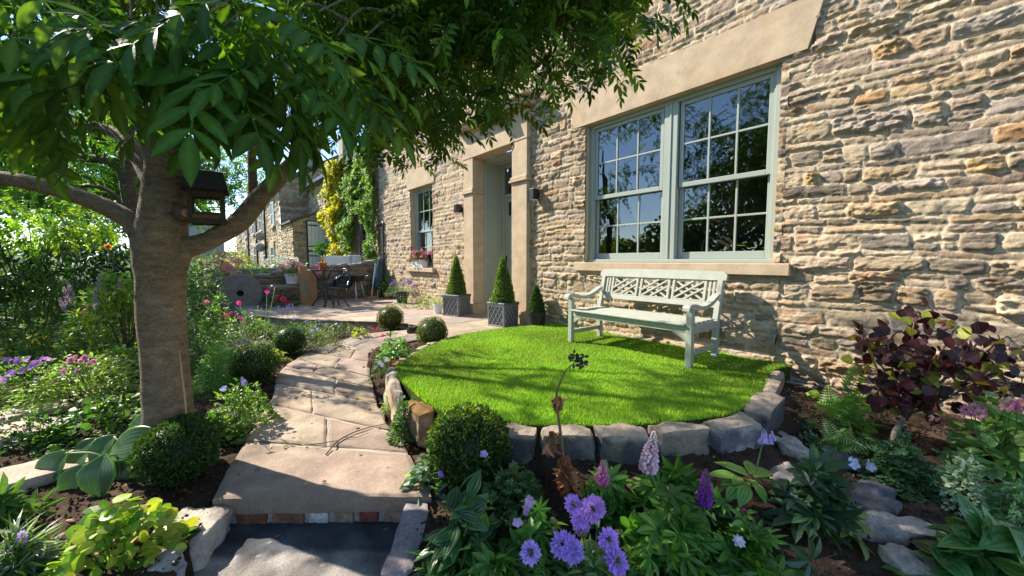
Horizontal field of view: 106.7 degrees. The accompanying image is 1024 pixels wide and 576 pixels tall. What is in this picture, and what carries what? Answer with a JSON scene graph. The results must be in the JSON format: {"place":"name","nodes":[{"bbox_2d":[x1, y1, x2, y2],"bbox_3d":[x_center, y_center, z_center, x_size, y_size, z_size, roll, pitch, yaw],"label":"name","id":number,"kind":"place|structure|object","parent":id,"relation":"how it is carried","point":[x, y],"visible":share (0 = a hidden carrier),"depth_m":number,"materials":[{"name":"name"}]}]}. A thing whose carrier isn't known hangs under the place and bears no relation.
{"place":"outdoors","nodes":[
{"label":"outdoors","id":0,"kind":"place"},
{"bbox_2d":[70,344,139,389],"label":"plant","id":1,"kind":"object","parent":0,"point":[116,353],"visible":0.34,"depth_m":4.03,"materials":[{"name":"green plant"}]},
{"bbox_2d":[0,1,511,251],"label":"sky","id":2,"kind":"structure","parent":0,"point":[230,209],"materials":[{"name":"white"}]},
{"bbox_2d":[212,330,430,514],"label":"path","id":3,"kind":"structure","parent":0,"point":[367,480],"depth_m":2.50,"materials":[{"name":"stone"}]},
{"bbox_2d":[234,297,526,337],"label":"patio","id":4,"kind":"structure","parent":0,"point":[362,312],"depth_m":7.62,"materials":[{"name":"stone"}]},
{"bbox_2d":[298,267,317,304],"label":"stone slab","id":5,"kind":"structure","parent":4,"relation":"on","point":[307,287],"depth_m":9.45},
{"bbox_2d":[442,294,470,316],"bbox_3d":[-1.113,0.334,7.656,0.424,0.425,0.424,2,5,30],"label":"lattice planter","id":6,"kind":"object","parent":4,"relation":"on","point":[456,305],"visible":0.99,"depth_m":7.50,"materials":[{"name":"metal"}]},
{"bbox_2d":[445,253,466,294],"bbox_3d":[-1.110,-0.259,7.611,0.460,0.885,0.447,-3,5,-40],"label":"topiary cone","id":7,"kind":"object","parent":6,"relation":"on","point":[456,285],"visible":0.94,"depth_m":7.53,"materials":[{"name":"green plant"}]},
{"bbox_2d":[487,301,518,327],"bbox_3d":[-0.152,0.433,6.471,0.399,0.400,0.399,3,5,40],"label":"lattice planter","id":8,"kind":"object","parent":4,"relation":"on","point":[503,315],"visible":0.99,"depth_m":6.34,"materials":[{"name":"metal"}]},
{"bbox_2d":[489,254,514,303],"bbox_3d":[-0.143,-0.138,6.425,0.461,0.866,0.466,-3,5,-40],"label":"topiary cone","id":9,"kind":"object","parent":8,"relation":"on","point":[503,292],"visible":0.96,"depth_m":6.34,"materials":[{"name":"green plant"}]},
{"bbox_2d":[526,312,545,325],"bbox_3d":[0.384,0.517,6.067,0.316,0.290,0.316,-3,5,-40],"label":"round pot","id":10,"kind":"object","parent":4,"relation":"on","point":[533,319],"visible":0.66,"depth_m":5.94,"materials":[{"name":"black plastic"}]},
{"bbox_2d":[525,283,545,314],"bbox_3d":[0.396,0.176,6.040,0.360,0.524,0.354,-3,5,-40],"label":"topiary cone","id":11,"kind":"object","parent":10,"relation":"on","point":[536,303],"visible":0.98,"depth_m":5.98,"materials":[{"name":"green plant"}]},
{"bbox_2d":[0,249,1023,575],"bbox_3d":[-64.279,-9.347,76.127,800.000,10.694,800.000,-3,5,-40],"label":"ground","id":12,"kind":"structure","parent":0,"point":[872,565],"depth_m":2.21,"materials":[{"name":"soil"}]},
{"bbox_2d":[0,509,66,575],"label":"lavender tuft","id":13,"kind":"object","parent":12,"relation":"on","point":[25,552],"visible":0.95,"depth_m":1.55,"materials":[{"name":"green plant"}]},
{"bbox_2d":[0,472,67,528],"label":"lupin plant","id":14,"kind":"object","parent":12,"relation":"on","point":[12,504],"visible":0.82,"depth_m":1.88,"materials":[{"name":"green plant"}]},
{"bbox_2d":[0,399,70,423],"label":"stone flag","id":15,"kind":"object","parent":12,"relation":"on","point":[9,414],"visible":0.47,"depth_m":3.17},
{"bbox_2d":[0,407,73,454],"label":"cranesbill","id":16,"kind":"object","parent":12,"relation":"on","point":[20,435],"visible":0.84,"depth_m":2.65,"materials":[{"name":"green plant"}]},
{"bbox_2d":[0,246,77,354],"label":"laurel bush","id":17,"kind":"object","parent":12,"relation":"on","point":[5,283],"visible":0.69,"depth_m":5.07,"materials":[{"name":"green plant"}]},
{"bbox_2d":[0,449,87,491],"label":"stone flag","id":18,"kind":"object","parent":12,"relation":"on","point":[36,478],"visible":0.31,"depth_m":2.20,"materials":[{"name":"stone"}]},
{"bbox_2d":[0,315,89,376],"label":"flowering plant","id":19,"kind":"object","parent":12,"relation":"on","point":[37,353],"visible":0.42,"depth_m":4.45,"materials":[{"name":"green plant"}]},
{"bbox_2d":[0,252,94,366],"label":"feathery shrub","id":20,"kind":"object","parent":12,"relation":"on","point":[53,298],"visible":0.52,"depth_m":4.85,"materials":[{"name":"green plant"}]},
{"bbox_2d":[0,356,99,407],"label":"cranesbill","id":21,"kind":"object","parent":12,"relation":"on","point":[22,369],"visible":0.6,"depth_m":3.39,"materials":[{"name":"green plant"}]},
{"bbox_2d":[0,276,106,336],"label":"hedge bush","id":22,"kind":"object","parent":12,"relation":"on","point":[85,285],"visible":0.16,"depth_m":6.20,"materials":[{"name":"green plant"}]},
{"bbox_2d":[0,195,119,350],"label":"sunlit sapling","id":23,"kind":"object","parent":12,"relation":"on","point":[77,231],"visible":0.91,"depth_m":5.28,"materials":[{"name":"green plant"}]},
{"bbox_2d":[0,189,119,274],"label":"hedge bush","id":24,"kind":"object","parent":12,"relation":"on","point":[28,203],"visible":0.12,"depth_m":8.98,"materials":[{"name":"green plant"}]},
{"bbox_2d":[0,231,130,332],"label":"laurel bush","id":25,"kind":"object","parent":12,"relation":"on","point":[107,255],"visible":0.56,"depth_m":6.55,"materials":[{"name":"green plant"}]},
{"bbox_2d":[0,347,139,418],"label":"phlox","id":26,"kind":"object","parent":12,"relation":"on","point":[85,382],"visible":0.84,"depth_m":3.38,"materials":[{"name":"green plant"}]},
{"bbox_2d":[4,177,138,323],"bbox_3d":[-8.057,-0.774,7.652,2.668,3.069,1.539,-3,5,-40],"label":"sunlit sapling","id":27,"kind":"object","parent":12,"relation":"on","point":[95,221],"visible":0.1,"depth_m":7.46,"materials":[{"name":"green plant"}]},
{"bbox_2d":[43,275,120,374],"bbox_3d":[-5.017,0.444,4.414,0.789,1.216,0.786,-3,5,-40],"label":"veronicastrum","id":28,"kind":"object","parent":12,"relation":"on","point":[64,291],"visible":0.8,"depth_m":4.37,"materials":[{"name":"green plant"}]},
{"bbox_2d":[28,393,140,459],"bbox_3d":[-3.066,0.962,2.908,0.803,0.331,0.845,-3,5,-40],"label":"barrenwort","id":29,"kind":"object","parent":12,"relation":"on","point":[110,415],"visible":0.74,"depth_m":2.80,"materials":[{"name":"green plant"}]},
{"bbox_2d":[37,285,138,379],"bbox_3d":[-4.927,0.518,4.589,1.164,1.125,1.078,-3,5,-40],"label":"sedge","id":30,"kind":"object","parent":12,"relation":"on","point":[106,336],"visible":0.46,"depth_m":4.46,"materials":[{"name":"green plant"}]},
{"bbox_2d":[34,414,152,496],"bbox_3d":[-2.420,0.989,2.268,0.788,0.430,0.338,0,4,6],"label":"hosta","id":31,"kind":"object","parent":12,"relation":"on","point":[98,473],"visible":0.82,"depth_m":2.25,"materials":[{"name":"green plant"}]},
{"bbox_2d":[79,262,135,364],"bbox_3d":[-4.712,0.339,4.581,0.713,1.293,0.527,-1,4,-19],"label":"forsythia bush","id":32,"kind":"object","parent":12,"relation":"on","point":[110,283],"visible":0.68,"depth_m":4.50,"materials":[{"name":"green plant"}]},
{"bbox_2d":[38,493,201,575],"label":"epimedium","id":33,"kind":"object","parent":12,"relation":"on","point":[84,536],"visible":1,"depth_m":1.60,"materials":[{"name":"green plant"}]},
{"bbox_2d":[0,0,244,355],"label":"slender tree","id":34,"kind":"object","parent":12,"relation":"on","point":[127,182],"visible":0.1,"depth_m":5.00,"materials":[{"name":"green plant"}]},
{"bbox_2d":[0,107,264,279],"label":"garden tree","id":35,"kind":"object","parent":12,"relation":"on","point":[106,174],"visible":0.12,"depth_m":10.89,"materials":[{"name":"green plant"}]},
{"bbox_2d":[147,548,186,575],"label":"flank stone","id":36,"kind":"object","parent":12,"relation":"on","point":[169,554],"visible":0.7,"depth_m":1.62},
{"bbox_2d":[125,412,222,487],"bbox_3d":[-1.962,0.957,2.235,0.436,0.417,0.429,-3,5,-40],"label":"box ball","id":37,"kind":"object","parent":12,"relation":"on","point":[178,449],"visible":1,"depth_m":2.14,"materials":[{"name":"green plant"}]},
{"bbox_2d":[173,505,232,571],"bbox_3d":[-1.553,1.286,1.824,0.272,0.290,0.383,-1,4,-16],"label":"flank stone","id":38,"kind":"object","parent":12,"relation":"on","point":[208,538],"visible":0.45,"depth_m":1.87,"materials":[{"name":"stone"}]},
{"bbox_2d":[187,263,229,318],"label":"hedge bush","id":39,"kind":"object","parent":12,"relation":"on","point":[210,276],"visible":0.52,"depth_m":8.04,"materials":[{"name":"green plant"}]},
{"bbox_2d":[187,253,233,386],"bbox_3d":[-3.271,0.242,4.042,0.575,1.573,0.461,-3,5,-40],"label":"tall perennial","id":40,"kind":"object","parent":12,"relation":"on","point":[205,322],"visible":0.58,"depth_m":4.01,"materials":[{"name":"green plant"}]},
{"bbox_2d":[189,249,249,268],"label":"mixed shrub","id":41,"kind":"object","parent":12,"relation":"on","point":[236,261],"visible":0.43,"depth_m":12.60,"materials":[{"name":"green plant"}]},
{"bbox_2d":[196,283,243,358],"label":"tall perennial","id":42,"kind":"object","parent":12,"relation":"on","point":[224,321],"visible":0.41,"depth_m":5.05,"materials":[{"name":"green plant"}]},
{"bbox_2d":[192,338,261,399],"bbox_3d":[-2.882,0.777,3.764,0.688,0.664,0.519,-3,5,-40],"label":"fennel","id":43,"kind":"object","parent":12,"relation":"on","point":[217,384],"visible":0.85,"depth_m":3.70,"materials":[{"name":"green plant"}]},
{"bbox_2d":[206,408,247,449],"bbox_3d":[-2.066,0.982,2.665,0.399,0.292,0.372,-3,5,-40],"label":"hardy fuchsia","id":44,"kind":"object","parent":12,"relation":"on","point":[214,418],"visible":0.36,"depth_m":2.68,"materials":[{"name":"green plant"}]},
{"bbox_2d":[216,274,262,311],"bbox_3d":[-6.600,0.130,9.247,0.940,0.943,0.244,-3,5,-34],"label":"millstone","id":45,"kind":"object","parent":12,"relation":"on","point":[245,290],"visible":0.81,"depth_m":9.20,"materials":[{"name":"stone"}]},
{"bbox_2d":[204,288,278,355],"bbox_3d":[-3.543,0.497,4.981,1.000,0.993,0.540,-1,4,-17],"label":"rose campion","id":46,"kind":"object","parent":12,"relation":"on","point":[266,291],"visible":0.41,"depth_m":5.07,"materials":[{"name":"green plant"}]},
{"bbox_2d":[207,377,282,447],"bbox_3d":[-2.010,0.871,2.839,0.611,0.488,0.573,-3,5,-40],"label":"cranesbill","id":47,"kind":"object","parent":12,"relation":"on","point":[239,410],"visible":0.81,"depth_m":2.81,"materials":[{"name":"green plant"}]},
{"bbox_2d":[226,344,281,386],"bbox_3d":[-2.684,0.810,3.973,0.483,0.460,0.486,-3,5,-40],"label":"box ball","id":48,"kind":"object","parent":12,"relation":"on","point":[255,363],"visible":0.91,"depth_m":3.87,"materials":[{"name":"green plant"}]},
{"bbox_2d":[236,148,338,267],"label":"terrace block","id":49,"kind":"structure","parent":12,"relation":"on","point":[289,201],"depth_m":19.02,"materials":[{"name":"stone"}]},
{"bbox_2d":[271,323,307,355],"bbox_3d":[-3.044,0.721,5.228,0.452,0.454,0.474,-3,5,-40],"label":"box ball","id":50,"kind":"object","parent":12,"relation":"on","point":[286,339],"visible":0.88,"depth_m":5.11,"materials":[{"name":"green plant"}]},
{"bbox_2d":[203,259,383,313],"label":"garden wall","id":51,"kind":"structure","parent":12,"relation":"on","point":[365,267],"depth_m":10.70,"materials":[{"name":"stone"}]},
{"bbox_2d":[194,521,399,575],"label":"step","id":52,"kind":"object","parent":12,"relation":"on","point":[356,548],"visible":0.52,"depth_m":1.85,"materials":[{"name":"stone"}]},
{"bbox_2d":[230,512,401,524],"bbox_3d":[-0.996,1.262,2.071,1.180,0.162,0.094,0,4,-1],"label":"step riser","id":53,"kind":"object","parent":52,"relation":"on","point":[338,517],"visible":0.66,"depth_m":2.03,"materials":[{"name":"brick"}]},
{"bbox_2d":[278,209,325,266],"bbox_3d":[-9.486,-1.955,17.190,1.390,3.050,2.920,-3,5,-40],"label":"lean to","id":54,"kind":"object","parent":12,"relation":"on","point":[306,232],"visible":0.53,"depth_m":16.12,"materials":[{"name":"stone"}]},
{"bbox_2d":[308,221,325,249],"bbox_3d":[-8.340,-2.221,16.267,0.679,1.211,0.065,-3,5,-40],"label":"stable door","id":55,"kind":"structure","parent":54,"relation":"in","point":[312,226],"depth_m":16.20,"materials":[{"name":"white paint"}]},
{"bbox_2d":[279,317,344,356],"bbox_3d":[-2.854,0.665,5.366,0.935,0.532,0.739,-3,5,-40],"label":"cranesbill","id":56,"kind":"object","parent":12,"relation":"on","point":[316,330],"visible":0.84,"depth_m":5.35,"materials":[{"name":"green plant"}]},
{"bbox_2d":[304,137,380,260],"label":"cottage","id":57,"kind":"structure","parent":12,"relation":"on","point":[316,203],"depth_m":13.49,"materials":[{"name":"stone"}]},
{"bbox_2d":[317,158,343,255],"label":"golden ivy","id":58,"kind":"object","parent":57,"relation":"attached to","point":[328,215],"visible":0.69,"depth_m":13.99,"materials":[{"name":"yellow plant"}]},
{"bbox_2d":[334,150,377,260],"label":"green ivy","id":59,"kind":"object","parent":57,"relation":"attached to","point":[359,167],"visible":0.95,"depth_m":12.41,"materials":[{"name":"green plant"}]},
{"bbox_2d":[0,0,698,475],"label":"ash tree","id":60,"kind":"object","parent":12,"relation":"on","point":[166,84],"visible":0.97,"depth_m":1.22,"materials":[{"name":"green plant"}]},
{"bbox_2d":[172,170,228,225],"bbox_3d":[-1.993,-0.579,2.433,0.295,0.344,0.250,-3,5,-34],"label":"bird feeder","id":61,"kind":"object","parent":60,"relation":"attached to","point":[209,185],"visible":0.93,"depth_m":2.40,"materials":[{"name":"wood"}]},
{"bbox_2d":[376,304,403,330],"bbox_3d":[-2.076,0.508,6.477,0.471,0.488,0.488,-3,5,-40],"label":"box ball","id":62,"kind":"object","parent":12,"relation":"on","point":[390,318],"visible":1,"depth_m":6.35,"materials":[{"name":"green plant"}]},
{"bbox_2d":[383,367,403,423],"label":"edging stone","id":63,"kind":"object","parent":12,"relation":"on","point":[394,392],"visible":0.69,"depth_m":3.10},
{"bbox_2d":[375,331,411,360],"bbox_3d":[-1.419,0.703,4.595,0.493,0.365,0.546,-3,5,-40],"label":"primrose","id":64,"kind":"object","parent":12,"relation":"on","point":[396,351],"visible":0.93,"depth_m":4.59,"materials":[{"name":"green plant"}]},
{"bbox_2d":[386,395,412,445],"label":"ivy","id":65,"kind":"object","parent":12,"relation":"on","point":[401,427],"visible":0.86,"depth_m":2.64,"materials":[{"name":"green plant"}]},
{"bbox_2d":[381,502,428,575],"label":"flank stone","id":66,"kind":"object","parent":12,"relation":"on","point":[399,561],"visible":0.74,"depth_m":1.74,"materials":[{"name":"stone"}]},
{"bbox_2d":[405,400,433,448],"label":"edging stone","id":67,"kind":"object","parent":12,"relation":"on","point":[421,415],"visible":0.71,"depth_m":2.57,"materials":[{"name":"stone"}]},
{"bbox_2d":[399,444,445,505],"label":"lungwort","id":68,"kind":"object","parent":12,"relation":"on","point":[417,473],"visible":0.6,"depth_m":2.11,"materials":[{"name":"green plant"}]},
{"bbox_2d":[415,316,447,345],"bbox_3d":[-1.065,0.596,5.115,0.455,0.450,0.444,-3,5,-40],"label":"box ball","id":69,"kind":"object","parent":12,"relation":"on","point":[433,329],"visible":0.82,"depth_m":4.99,"materials":[{"name":"green plant"}]},
{"bbox_2d":[404,469,510,575],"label":"hosta plant","id":70,"kind":"object","parent":12,"relation":"on","point":[455,539],"visible":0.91,"depth_m":1.57,"materials":[{"name":"green plant"}]},
{"bbox_2d":[423,401,513,494],"bbox_3d":[-0.242,0.918,2.213,0.524,0.506,0.498,-3,5,-40],"label":"box ball","id":71,"kind":"object","parent":12,"relation":"on","point":[458,439],"visible":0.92,"depth_m":2.07,"materials":[{"name":"green plant"}]},
{"bbox_2d":[455,539,552,575],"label":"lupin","id":72,"kind":"object","parent":12,"relation":"on","point":[505,562],"visible":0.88,"depth_m":1.52,"materials":[{"name":"green plant"}]},
{"bbox_2d":[480,450,556,539],"bbox_3d":[0.048,0.994,1.915,0.618,0.422,0.559,-3,5,-40],"label":"cranesbill","id":73,"kind":"object","parent":12,"relation":"on","point":[510,485],"visible":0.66,"depth_m":1.89,"materials":[{"name":"green plant"}]},
{"bbox_2d":[499,423,537,466],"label":"edging stone","id":74,"kind":"object","parent":12,"relation":"on","point":[523,439],"visible":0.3,"depth_m":2.25,"materials":[{"name":"stone"}]},
{"bbox_2d":[501,495,568,575],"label":"lupin","id":75,"kind":"object","parent":12,"relation":"on","point":[537,527],"visible":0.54,"depth_m":1.65,"materials":[{"name":"green plant"}]},
{"bbox_2d":[541,349,588,496],"bbox_3d":[0.274,0.749,1.986,0.260,0.851,0.154,-1,4,-8],"label":"dead stalk","id":76,"kind":"object","parent":12,"relation":"on","point":[565,478],"visible":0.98,"depth_m":1.98,"materials":[{"name":"brown plant"}]},
{"bbox_2d":[539,424,595,461],"bbox_3d":[0.335,0.985,2.311,0.338,0.299,0.192,1,4,7],"label":"edging stone","id":77,"kind":"object","parent":12,"relation":"on","point":[578,442],"visible":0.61,"depth_m":2.23,"materials":[{"name":"stone"}]},
{"bbox_2d":[519,493,643,575],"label":"scabious","id":78,"kind":"object","parent":12,"relation":"on","point":[587,552],"visible":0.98,"depth_m":1.53,"materials":[{"name":"purple plant"}]},
{"bbox_2d":[569,459,639,552],"bbox_3d":[0.483,1.003,1.919,0.379,0.462,0.436,1,4,17],"label":"lupin","id":79,"kind":"object","parent":12,"relation":"on","point":[606,484],"visible":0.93,"depth_m":1.87,"materials":[{"name":"green plant"}]},
{"bbox_2d":[593,422,652,463],"bbox_3d":[0.666,0.991,2.313,0.339,0.282,0.184,0,4,-5],"label":"edging stone","id":80,"kind":"object","parent":12,"relation":"on","point":[622,443],"visible":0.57,"depth_m":2.23,"materials":[{"name":"stone"}]},
{"bbox_2d":[626,431,699,514],"bbox_3d":[0.767,0.951,1.995,0.542,0.591,0.406,-3,5,-40],"label":"lupin","id":81,"kind":"object","parent":12,"relation":"on","point":[654,476],"visible":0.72,"depth_m":1.93,"materials":[{"name":"green plant"}]},
{"bbox_2d":[597,483,739,575],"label":"lupin","id":82,"kind":"object","parent":12,"relation":"on","point":[669,535],"visible":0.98,"depth_m":1.62,"materials":[{"name":"green plant"}]},
{"bbox_2d":[646,421,709,456],"bbox_3d":[1.022,0.980,2.367,0.368,0.295,0.187,-1,4,-13],"label":"edging stone","id":83,"kind":"object","parent":12,"relation":"on","point":[674,439],"visible":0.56,"depth_m":2.29,"materials":[{"name":"stone"}]},
{"bbox_2d":[378,0,1023,420],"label":"stone house","id":84,"kind":"structure","parent":12,"relation":"on","point":[856,160],"depth_m":3.75,"materials":[{"name":"stone"}]},
{"bbox_2d":[414,185,433,267],"bbox_3d":[-2.141,-1.527,9.632,0.152,2.019,1.174,-3,5,-40],"label":"window","id":85,"kind":"structure","parent":84,"relation":"in","point":[417,192],"depth_m":9.84,"materials":[{"name":"green paint"}]},
{"bbox_2d":[505,197,511,283],"bbox_3d":[0.178,-0.673,7.692,0.111,2.389,1.050,-3,5,-40],"label":"door","id":86,"kind":"structure","parent":84,"relation":"in","point":[508,201],"depth_m":7.96,"materials":[{"name":"green paint"}]},
{"bbox_2d":[588,63,781,262],"bbox_3d":[1.941,-1.304,4.732,0.152,1.975,2.374,-3,5,-40],"label":"window","id":87,"kind":"structure","parent":84,"relation":"in","point":[672,185],"depth_m":4.60,"materials":[{"name":"grey paint"}]},
{"bbox_2d":[690,468,734,556],"bbox_3d":[0.945,1.050,1.884,0.343,0.525,0.492,2,5,30],"label":"lupin","id":88,"kind":"object","parent":12,"relation":"on","point":[706,494],"visible":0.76,"depth_m":1.81,"materials":[{"name":"green plant"}]},
{"bbox_2d":[702,412,763,453],"bbox_3d":[1.413,0.981,2.455,0.401,0.280,0.189,-2,4,-22],"label":"edging stone","id":89,"kind":"object","parent":12,"relation":"on","point":[739,431],"visible":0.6,"depth_m":2.38,"materials":[{"name":"stone"}]},
{"bbox_2d":[709,429,776,506],"bbox_3d":[1.291,0.966,2.111,0.498,0.294,0.282,-3,5,-40],"label":"hosta","id":90,"kind":"object","parent":12,"relation":"on","point":[739,489],"visible":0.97,"depth_m":2.04,"materials":[{"name":"green plant"}]},
{"bbox_2d":[705,507,803,575],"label":"cranesbill","id":91,"kind":"object","parent":12,"relation":"on","point":[749,562],"visible":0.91,"depth_m":1.65,"materials":[{"name":"green plant"}]},
{"bbox_2d":[743,391,785,436],"bbox_3d":[1.821,0.948,2.755,0.559,0.297,0.215,-3,5,-40],"label":"edging stone","id":92,"kind":"object","parent":12,"relation":"on","point":[765,410],"visible":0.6,"depth_m":2.66,"materials":[{"name":"stone"}]},
{"bbox_2d":[768,431,808,460],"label":"garden rock","id":93,"kind":"object","parent":12,"relation":"on","point":[792,446],"visible":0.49,"depth_m":2.42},
{"bbox_2d":[760,444,866,575],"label":"hellebore","id":94,"kind":"object","parent":12,"relation":"on","point":[813,500],"visible":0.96,"depth_m":1.80,"materials":[{"name":"green plant"}]},
{"bbox_2d":[805,417,885,459],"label":"fern","id":95,"kind":"object","parent":12,"relation":"on","point":[842,447],"visible":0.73,"depth_m":2.49,"materials":[{"name":"green plant"}]},
{"bbox_2d":[801,363,896,454],"bbox_3d":[2.506,0.840,2.838,0.878,0.555,0.627,-3,5,-40],"label":"fern","id":96,"kind":"object","parent":12,"relation":"on","point":[840,408],"visible":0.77,"depth_m":2.77,"materials":[{"name":"green plant"}]},
{"bbox_2d":[840,506,876,560],"bbox_3d":[1.622,1.167,1.842,0.267,0.274,0.288,-3,5,-40],"label":"hellebore","id":97,"kind":"object","parent":12,"relation":"on","point":[864,515],"visible":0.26,"depth_m":1.81,"materials":[{"name":"green plant"}]},
{"bbox_2d":[850,478,902,515],"bbox_3d":[2.004,1.178,2.105,0.221,0.107,0.419,3,5,36],"label":"garden rock","id":98,"kind":"object","parent":12,"relation":"on","point":[880,497],"visible":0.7,"depth_m":2.10,"materials":[{"name":"stone"}]},
{"bbox_2d":[846,429,958,505],"bbox_3d":[2.170,1.018,2.278,0.743,0.341,0.492,0,4,1],"label":"cranesbill","id":99,"kind":"object","parent":12,"relation":"on","point":[890,452],"visible":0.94,"depth_m":2.18,"materials":[{"name":"green plant"}]},
{"bbox_2d":[861,510,946,545],"bbox_3d":[1.863,1.200,1.890,0.535,0.161,0.185,0,4,2],"label":"garden rock","id":100,"kind":"object","parent":12,"relation":"on","point":[885,527],"visible":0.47,"depth_m":1.84,"materials":[{"name":"stone"}]},
{"bbox_2d":[877,542,937,575],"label":"garden rock","id":101,"kind":"object","parent":12,"relation":"on","point":[904,559],"visible":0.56,"depth_m":1.67,"materials":[{"name":"stone"}]},
{"bbox_2d":[840,298,1023,442],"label":"redbud","id":102,"kind":"object","parent":12,"relation":"on","point":[923,390],"visible":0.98,"depth_m":2.49,"materials":[{"name":"purple plant"}]},
{"bbox_2d":[882,490,1023,575],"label":"bergenia","id":103,"kind":"object","parent":12,"relation":"on","point":[986,544],"visible":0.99,"depth_m":1.54,"materials":[{"name":"green plant"}]},
{"bbox_2d":[921,449,1001,519],"bbox_3d":[2.447,1.038,2.073,0.380,0.350,0.326,-3,5,-40],"label":"euonymus","id":104,"kind":"object","parent":12,"relation":"on","point":[975,493],"visible":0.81,"depth_m":2.05,"materials":[{"name":"green plant"}]},
{"bbox_2d":[930,390,1023,508],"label":"sedum","id":105,"kind":"object","parent":12,"relation":"on","point":[1003,446],"visible":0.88,"depth_m":2.15,"materials":[{"name":"green plant"}]},
{"bbox_2d":[978,472,1023,528],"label":"tufted perennial","id":106,"kind":"object","parent":12,"relation":"on","point":[1016,515],"visible":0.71,"depth_m":1.90,"materials":[{"name":"green plant"}]},
{"bbox_2d":[393,323,790,434],"bbox_3d":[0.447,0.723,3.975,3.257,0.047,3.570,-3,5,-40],"label":"grass","id":107,"kind":"structure","parent":0,"point":[525,357],"depth_m":3.31,"materials":[{"name":"plant"}]},
{"bbox_2d":[564,269,728,367],"bbox_3d":[1.446,0.261,4.354,0.824,0.939,1.591,-3,5,-40],"label":"garden bench","id":108,"kind":"object","parent":107,"relation":"on","point":[687,326],"visible":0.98,"depth_m":4.26,"materials":[{"name":"paint"}]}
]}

